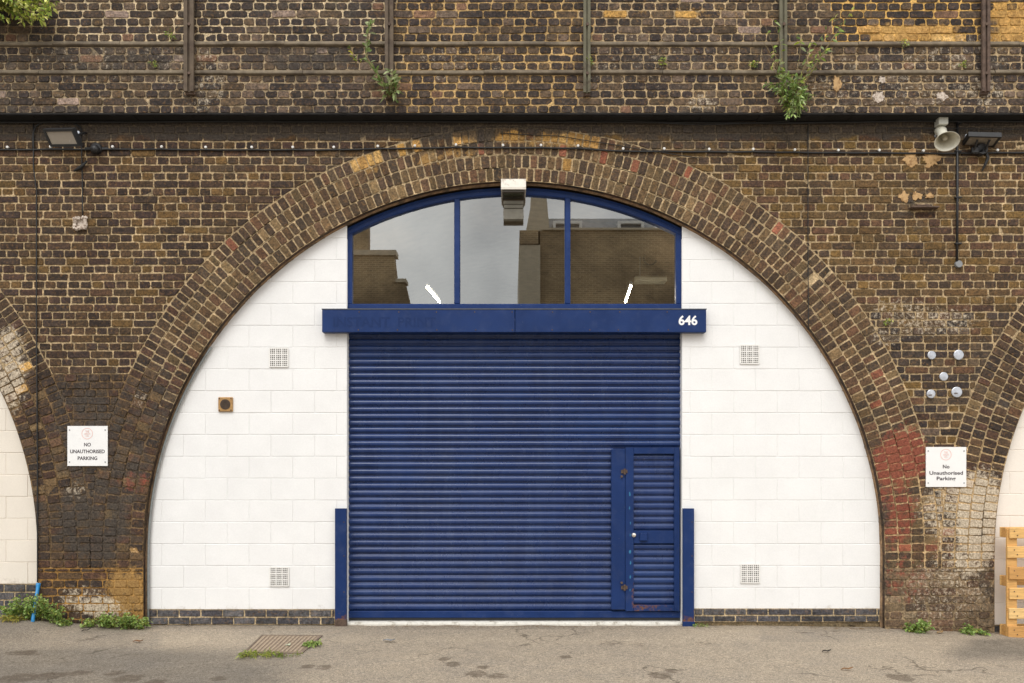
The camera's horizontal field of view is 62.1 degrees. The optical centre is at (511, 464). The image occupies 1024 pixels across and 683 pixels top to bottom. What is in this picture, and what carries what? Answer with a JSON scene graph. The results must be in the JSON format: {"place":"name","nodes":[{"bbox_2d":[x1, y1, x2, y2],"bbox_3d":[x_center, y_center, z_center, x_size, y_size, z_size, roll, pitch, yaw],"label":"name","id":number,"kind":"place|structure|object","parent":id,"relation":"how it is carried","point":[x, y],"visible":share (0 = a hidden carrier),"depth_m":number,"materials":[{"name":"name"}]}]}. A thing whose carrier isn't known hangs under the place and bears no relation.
{"place":"outdoors","nodes":[
{"label":"outdoors","id":0,"kind":"place"},
{"bbox_2d":[0,615,1023,682],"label":"ground","id":1,"kind":"structure","parent":0,"point":[43,651],"depth_m":7.25,"materials":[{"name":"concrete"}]},
{"bbox_2d":[0,613,26,623],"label":"grass tuft","id":2,"kind":"object","parent":1,"relation":"on","point":[7,619],"visible":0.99,"depth_m":8.26,"materials":[{"name":"green plant"}]},
{"bbox_2d":[0,391,36,614],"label":"infill wall","id":3,"kind":"structure","parent":1,"relation":"on","point":[18,553],"depth_m":8.59,"materials":[{"name":"beige paint"}]},
{"bbox_2d":[0,594,65,622],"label":"weed","id":4,"kind":"object","parent":1,"relation":"on","point":[50,615],"visible":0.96,"depth_m":8.34,"materials":[{"name":"green plant"}]},
{"bbox_2d":[55,618,73,626],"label":"weed","id":5,"kind":"object","parent":1,"relation":"on","point":[65,622],"visible":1,"depth_m":8.37,"materials":[{"name":"green plant"}]},
{"bbox_2d":[79,612,152,629],"bbox_3d":[-3.917,1.544,8.365,0.688,0.221,0.280,0,0,0],"label":"weed","id":6,"kind":"object","parent":1,"relation":"on","point":[109,622],"visible":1,"depth_m":8.34,"materials":[{"name":"green plant"}]},
{"bbox_2d":[235,648,279,658],"bbox_3d":[-2.145,1.607,7.168,0.409,0.136,0.266,0,0,0],"label":"grass tuft","id":7,"kind":"object","parent":1,"relation":"on","point":[251,654],"visible":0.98,"depth_m":7.16,"materials":[{"name":"green plant"}]},
{"bbox_2d":[244,635,322,653],"bbox_3d":[-2.088,1.625,7.680,0.585,0.031,0.792,0,0,0],"label":"drain cover","id":8,"kind":"object","parent":1,"relation":"on","point":[262,643],"visible":0.76,"depth_m":7.67,"materials":[{"name":"metal"}]},
{"bbox_2d":[275,651,299,658],"bbox_3d":[-1.895,1.612,7.183,0.258,0.083,0.168,0,0,-22],"label":"grass tuft","id":9,"kind":"object","parent":1,"relation":"on","point":[281,655],"visible":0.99,"depth_m":7.17,"materials":[{"name":"green plant"}]},
{"bbox_2d":[302,639,322,647],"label":"weed","id":10,"kind":"object","parent":1,"relation":"on","point":[312,643],"visible":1,"depth_m":7.56,"materials":[{"name":"green plant"}]},
{"bbox_2d":[335,508,346,625],"bbox_3d":[-1.721,1.047,8.552,0.122,1.220,0.041,0,0,0],"label":"guard post","id":11,"kind":"object","parent":1,"relation":"on","point":[340,566],"visible":0.95,"depth_m":8.54,"materials":[{"name":"blue metal"}]},
{"bbox_2d":[0,0,1023,632],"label":"railway viaduct","id":12,"kind":"object","parent":1,"relation":"on","point":[158,270],"visible":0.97,"depth_m":8.50,"materials":[{"name":"brick"}]},
{"bbox_2d":[0,0,59,26],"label":"hanging bush","id":13,"kind":"object","parent":12,"relation":"hanging from","point":[16,5],"visible":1,"depth_m":8.11,"materials":[{"name":"green plant"}]},
{"bbox_2d":[33,124,37,581],"bbox_3d":[-4.758,-1.118,8.488,0.053,4.574,0.013,0,0,0],"label":"cable","id":14,"kind":"object","parent":12,"relation":"attached to","point":[36,357],"visible":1,"depth_m":8.48,"materials":[{"name":"black rubber"}]},
{"bbox_2d":[31,583,40,621],"bbox_3d":[-4.702,1.374,8.387,0.045,0.397,0.232,0,0,-15],"label":"water pipe","id":15,"kind":"object","parent":12,"relation":"attached to","point":[38,585],"visible":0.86,"depth_m":8.41,"materials":[{"name":"blue plastic"}]},
{"bbox_2d":[32,123,81,148],"bbox_3d":[-4.539,-3.294,8.488,0.505,0.298,0.016,0,0,0],"label":"cable","id":16,"kind":"object","parent":12,"relation":"attached to","point":[41,123],"visible":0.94,"depth_m":8.48,"materials":[{"name":"black rubber"}]},
{"bbox_2d":[42,128,86,146],"bbox_3d":[-4.363,-3.216,8.382,0.372,0.231,0.297,0,0,16],"label":"floodlight","id":17,"kind":"object","parent":12,"relation":"attached to","point":[62,137],"visible":1,"depth_m":8.29,"materials":[{"name":"black plastic"}]},
{"bbox_2d":[72,216,87,230],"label":"plaster block","id":18,"kind":"structure","parent":12,"relation":"attached to","point":[82,223],"depth_m":8.47,"materials":[{"name":"beige paint"}]},
{"bbox_2d":[80,135,82,215],"bbox_3d":[-4.296,-2.891,8.488,0.027,0.829,0.012,0,0,0],"label":"cable","id":19,"kind":"object","parent":12,"relation":"attached to","point":[82,176],"visible":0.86,"depth_m":8.48,"materials":[{"name":"black rubber"}]},
{"bbox_2d":[73,161,87,171],"bbox_3d":[-4.307,-2.983,8.472,0.144,0.109,0.043,0,0,4],"label":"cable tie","id":20,"kind":"object","parent":19,"relation":"attached to","point":[81,166],"visible":1,"depth_m":8.47,"materials":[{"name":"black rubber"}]},
{"bbox_2d":[67,426,107,465],"bbox_3d":[-4.239,-0.190,8.491,0.402,0.399,0.012,0,0,0],"label":"parking sign","id":21,"kind":"object","parent":12,"relation":"attached to","point":[87,445],"visible":1,"depth_m":8.49,"materials":[{"name":"white metal"}]},
{"bbox_2d":[84,143,107,153],"bbox_3d":[-4.150,-3.156,8.458,0.240,0.118,0.084,0,0,0],"label":"motion sensor","id":22,"kind":"object","parent":12,"relation":"attached to","point":[95,148],"visible":1,"depth_m":8.46,"materials":[{"name":"black plastic"}]},
{"bbox_2d":[164,29,176,41],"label":"weed","id":23,"kind":"object","parent":12,"relation":"on","point":[170,35],"visible":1,"depth_m":8.29,"materials":[{"name":"green plant"}]},
{"bbox_2d":[183,0,195,95],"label":"steel post","id":24,"kind":"object","parent":12,"relation":"attached to","point":[188,47],"visible":1,"depth_m":8.27,"materials":[{"name":"grey metal"}]},
{"bbox_2d":[348,45,361,62],"bbox_3d":[-1.534,-3.997,8.249,0.108,0.200,0.154,0,0,-40],"label":"weed","id":25,"kind":"object","parent":12,"relation":"attached to","point":[351,52],"visible":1,"depth_m":8.27,"materials":[{"name":"green plant"}]},
{"bbox_2d":[362,19,402,102],"bbox_3d":[-1.248,-3.891,8.214,0.420,0.790,0.257,0,0,0],"label":"shrub","id":26,"kind":"object","parent":12,"relation":"on","point":[391,90],"visible":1,"depth_m":8.19,"materials":[{"name":"green plant"}]},
{"bbox_2d":[385,0,393,99],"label":"steel post","id":27,"kind":"object","parent":12,"relation":"attached to","point":[389,34],"visible":0.84,"depth_m":8.27,"materials":[{"name":"grey metal"}]},
{"bbox_2d":[425,282,440,302],"bbox_3d":[-0.886,-1.943,9.600,0.038,0.071,0.803,0,0,5],"label":"fluorescent light","id":28,"kind":"object","parent":12,"relation":"attached to","point":[433,292],"visible":1,"depth_m":9.51,"materials":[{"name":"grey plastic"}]},
{"bbox_2d":[0,143,1023,154],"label":"cable","id":29,"kind":"object","parent":12,"relation":"attached to","point":[503,147],"visible":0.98,"depth_m":8.48,"materials":[{"name":"black rubber"}]},
{"bbox_2d":[0,120,1023,123],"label":"cable","id":30,"kind":"object","parent":12,"relation":"attached to","point":[489,122],"visible":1,"depth_m":8.46,"materials":[{"name":"black rubber"}]},
{"bbox_2d":[501,179,525,220],"bbox_3d":[0.015,-2.663,8.540,0.247,0.376,0.260,0,0,0],"label":"bulkhead lamp","id":31,"kind":"object","parent":12,"relation":"attached to","point":[513,189],"visible":1,"depth_m":8.55,"materials":[{"name":"beige metal"}]},
{"bbox_2d":[583,0,589,96],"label":"steel post","id":32,"kind":"object","parent":12,"relation":"attached to","point":[586,47],"visible":1,"depth_m":8.27,"materials":[{"name":"grey metal"}]},
{"bbox_2d":[501,133,698,157],"bbox_3d":[0.879,-3.191,8.488,1.998,0.258,0.008,0,0,0],"label":"cable","id":33,"kind":"object","parent":12,"relation":"attached to","point":[597,142],"visible":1,"depth_m":8.48,"materials":[{"name":"black rubber"}]},
{"bbox_2d":[624,281,632,302],"bbox_3d":[1.312,-1.948,9.600,0.038,0.082,0.802,0,0,3],"label":"fluorescent light","id":34,"kind":"object","parent":12,"relation":"attached to","point":[628,290],"visible":1,"depth_m":9.47,"materials":[{"name":"white plastic"}]},
{"bbox_2d":[643,255,656,264],"bbox_3d":[1.646,-2.630,10.112,0.176,0.516,0.038,0,0,0],"label":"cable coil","id":35,"kind":"object","parent":12,"relation":"hanging from","point":[644,260],"visible":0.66,"depth_m":10.10,"materials":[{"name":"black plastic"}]},
{"bbox_2d":[634,276,666,283],"bbox_3d":[1.670,-2.487,10.270,0.374,0.560,0.200,0,0,0],"label":"hanging light","id":36,"kind":"object","parent":12,"relation":"hanging from","point":[650,279],"visible":0.82,"depth_m":10.22,"materials":[{"name":"beige"}]},
{"bbox_2d":[658,57,666,64],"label":"weed","id":37,"kind":"object","parent":12,"relation":"attached to","point":[664,59],"visible":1,"depth_m":8.30,"materials":[{"name":"green plant"}]},
{"bbox_2d":[749,60,758,67],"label":"weed","id":38,"kind":"object","parent":12,"relation":"attached to","point":[753,63],"visible":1,"depth_m":8.29,"materials":[{"name":"green plant"}]},
{"bbox_2d":[778,0,786,95],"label":"steel post","id":39,"kind":"object","parent":12,"relation":"attached to","point":[783,18],"visible":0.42,"depth_m":8.27,"materials":[{"name":"grey metal"}]},
{"bbox_2d":[758,7,853,119],"bbox_3d":[2.802,-3.822,8.175,0.902,1.085,0.300,0,0,-5],"label":"shrub","id":40,"kind":"object","parent":12,"relation":"on","point":[792,99],"visible":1,"depth_m":8.14,"materials":[{"name":"green plant"}]},
{"bbox_2d":[808,258,808,329],"bbox_3d":[2.958,-2.377,8.488,0.014,2.057,0.009,0,0,0],"label":"cable","id":41,"kind":"object","parent":12,"relation":"attached to","point":[808,293],"visible":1,"depth_m":8.48,"materials":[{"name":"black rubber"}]},
{"bbox_2d":[900,39,908,48],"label":"weed","id":42,"kind":"object","parent":12,"relation":"attached to","point":[904,43],"visible":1,"depth_m":8.29,"materials":[{"name":"green plant"}]},
{"bbox_2d":[908,204,939,209],"bbox_3d":[4.100,-2.572,8.464,0.280,0.036,0.079,0,0,0],"label":"iron bracket","id":43,"kind":"object","parent":12,"relation":"attached to","point":[924,206],"visible":1,"depth_m":8.44,"materials":[{"name":"metal"}]},
{"bbox_2d":[926,390,934,397],"bbox_3d":[4.186,-0.710,8.490,0.086,0.086,0.020,0,0,0],"label":"wall disc","id":44,"kind":"object","parent":12,"relation":"attached to","point":[930,393],"depth_m":8.48,"materials":[{"name":"metal"}]},
{"bbox_2d":[927,351,935,358],"bbox_3d":[4.193,-1.097,8.492,0.084,0.084,0.017,0,0,0],"label":"wall disc","id":45,"kind":"object","parent":12,"relation":"attached to","point":[931,354],"depth_m":8.48,"materials":[{"name":"metal"}]},
{"bbox_2d":[939,372,947,380],"bbox_3d":[4.313,-0.884,8.492,0.086,0.086,0.017,0,0,0],"label":"wall disc","id":46,"kind":"object","parent":12,"relation":"attached to","point":[943,376],"depth_m":8.48,"materials":[{"name":"metal"}]},
{"bbox_2d":[926,447,965,486],"bbox_3d":[4.336,0.020,8.491,0.403,0.399,0.012,0,0,0],"label":"parking sign","id":47,"kind":"object","parent":12,"relation":"attached to","point":[945,466],"visible":1,"depth_m":8.49,"materials":[{"name":"white metal"}]},
{"bbox_2d":[934,117,959,150],"bbox_3d":[4.216,-3.254,8.346,0.228,0.390,0.350,0,0,0],"label":"loudspeaker horn","id":48,"kind":"object","parent":12,"relation":"attached to","point":[945,140],"visible":1,"depth_m":8.32,"materials":[{"name":"beige plastic"}]},
{"bbox_2d":[951,387,961,396],"bbox_3d":[4.443,-0.728,8.490,0.106,0.106,0.020,0,0,0],"label":"wall disc","id":49,"kind":"object","parent":12,"relation":"attached to","point":[956,391],"depth_m":8.48,"materials":[{"name":"metal"}]},
{"bbox_2d":[953,350,963,359],"bbox_3d":[4.462,-1.100,8.492,0.100,0.100,0.017,0,0,0],"label":"wall disc","id":50,"kind":"object","parent":12,"relation":"attached to","point":[958,354],"depth_m":8.48,"materials":[{"name":"metal"}]},
{"bbox_2d":[894,128,1023,129],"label":"cable","id":51,"kind":"object","parent":12,"relation":"attached to","point":[955,128],"visible":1,"depth_m":8.47,"materials":[{"name":"black rubber"}]},
{"bbox_2d":[954,120,964,267],"bbox_3d":[4.465,-2.719,8.483,0.100,1.499,0.033,0,0,0],"label":"conduit","id":52,"kind":"object","parent":12,"relation":"attached to","point":[958,263],"visible":0.99,"depth_m":8.47,"materials":[{"name":"black plastic"}]},
{"bbox_2d":[958,60,966,67],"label":"weed","id":53,"kind":"object","parent":12,"relation":"attached to","point":[963,63],"visible":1,"depth_m":8.29,"materials":[{"name":"green plant"}]},
{"bbox_2d":[962,132,1001,170],"bbox_3d":[4.652,-3.106,8.427,0.336,0.345,0.200,0,0,4],"label":"floodlight","id":54,"kind":"object","parent":12,"relation":"attached to","point":[981,142],"visible":1,"depth_m":8.42,"materials":[{"name":"black plastic"}]},
{"bbox_2d":[979,0,989,95],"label":"steel post","id":55,"kind":"object","parent":12,"relation":"attached to","point":[985,48],"visible":1,"depth_m":8.27,"materials":[{"name":"grey metal"}]},
{"bbox_2d":[145,183,881,627],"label":"infill wall","id":56,"kind":"structure","parent":1,"relation":"on","point":[777,481],"depth_m":8.59,"materials":[{"name":"white paint"}]},
{"bbox_2d":[147,347,211,621],"bbox_3d":[-3.347,0.198,8.560,0.651,2.784,0.022,0,0,0],"label":"conduit","id":57,"kind":"object","parent":56,"relation":"attached to","point":[165,441],"visible":0.97,"depth_m":8.55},
{"bbox_2d":[218,397,232,411],"bbox_3d":[-2.890,-0.611,8.576,0.146,0.146,0.032,0,0,0],"label":"flue outlet","id":58,"kind":"object","parent":56,"relation":"attached to","point":[225,404],"visible":1,"depth_m":8.57,"materials":[{"name":"gold metal"}]},
{"bbox_2d":[269,348,288,366],"bbox_3d":[-2.355,-1.086,8.585,0.198,0.198,0.015,0,0,0],"label":"air vent","id":59,"kind":"object","parent":56,"relation":"attached to","point":[278,357],"visible":1,"depth_m":8.58,"materials":[{"name":"white plastic"}]},
{"bbox_2d":[269,567,288,585],"bbox_3d":[-2.350,1.127,8.585,0.198,0.198,0.015,0,0,0],"label":"air vent","id":60,"kind":"object","parent":56,"relation":"attached to","point":[278,576],"visible":1,"depth_m":8.58,"materials":[{"name":"white plastic"}]},
{"bbox_2d":[349,333,679,620],"bbox_3d":[0.029,0.067,8.691,3.474,3.146,0.128,0,0,0],"label":"roller shutter","id":61,"kind":"object","parent":56,"relation":"attached to","point":[514,477],"visible":0.94,"depth_m":8.69,"materials":[{"name":"blue paint"}]},
{"bbox_2d":[620,447,679,610],"bbox_3d":[1.405,0.655,8.666,0.605,1.667,0.078,0,0,0],"label":"wicket door","id":62,"kind":"structure","parent":61,"relation":"in","point":[652,475],"depth_m":8.67,"materials":[{"name":"blue paint"}]},
{"bbox_2d":[322,309,706,333],"bbox_3d":[0.021,-1.446,8.543,3.851,0.237,0.093,0,0,0],"label":"shutter hood","id":63,"kind":"object","parent":56,"relation":"attached to","point":[513,321],"visible":1,"depth_m":8.50,"materials":[{"name":"blue paint"}]},
{"bbox_2d":[347,187,681,308],"bbox_3d":[0.020,-2.228,8.672,3.435,1.285,0.085,0,0,0],"label":"arched window","id":64,"kind":"structure","parent":56,"relation":"attached to","point":[456,198],"depth_m":8.63,"materials":[{"name":"blue paint"}]},
{"bbox_2d":[740,345,759,363],"bbox_3d":[2.400,-1.117,8.585,0.198,0.198,0.015,0,0,0],"label":"air vent","id":65,"kind":"object","parent":56,"relation":"attached to","point":[749,354],"visible":1,"depth_m":8.58,"materials":[{"name":"white plastic"}]},
{"bbox_2d":[740,564,759,582],"bbox_3d":[2.405,1.097,8.585,0.198,0.198,0.015,0,0,0],"label":"air vent","id":66,"kind":"object","parent":56,"relation":"attached to","point":[749,573],"visible":1,"depth_m":8.58,"materials":[{"name":"white plastic"}]},
{"bbox_2d":[347,621,681,625],"bbox_3d":[0.025,1.726,8.695,3.400,0.267,0.210,0,0,0],"label":"threshold","id":67,"kind":"object","parent":1,"relation":"on","point":[557,623],"visible":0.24,"depth_m":8.59,"materials":[{"name":"white paint"}]},
{"bbox_2d":[682,508,694,626],"bbox_3d":[1.775,1.037,8.552,0.120,1.200,0.041,0,0,0],"label":"guard post","id":68,"kind":"object","parent":1,"relation":"on","point":[687,566],"visible":0.98,"depth_m":8.54,"materials":[{"name":"blue metal"}]},
{"bbox_2d":[693,623,709,627],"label":"weed","id":69,"kind":"object","parent":1,"relation":"on","point":[695,625],"visible":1,"depth_m":8.51,"materials":[{"name":"green plant"}]},
{"bbox_2d":[902,618,934,633],"bbox_3d":[3.999,1.592,8.376,0.248,0.184,0.271,0,0,0],"label":"weed","id":70,"kind":"object","parent":1,"relation":"on","point":[919,626],"visible":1,"depth_m":8.33,"materials":[{"name":"green plant"}]},
{"bbox_2d":[958,623,990,635],"bbox_3d":[4.537,1.633,8.351,0.234,0.141,0.275,0,0,0],"label":"weed","id":71,"kind":"object","parent":1,"relation":"on","point":[970,629],"visible":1,"depth_m":8.33,"materials":[{"name":"green plant"}]},
{"bbox_2d":[995,409,1023,631],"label":"infill wall","id":72,"kind":"structure","parent":1,"relation":"on","point":[1010,510],"depth_m":8.59,"materials":[{"name":"beige paint"}]},
{"bbox_2d":[1000,527,1023,637],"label":"wooden pallet","id":73,"kind":"object","parent":1,"relation":"on","point":[1012,579],"visible":1,"depth_m":8.30,"materials":[{"name":"brown wood"}]}
]}

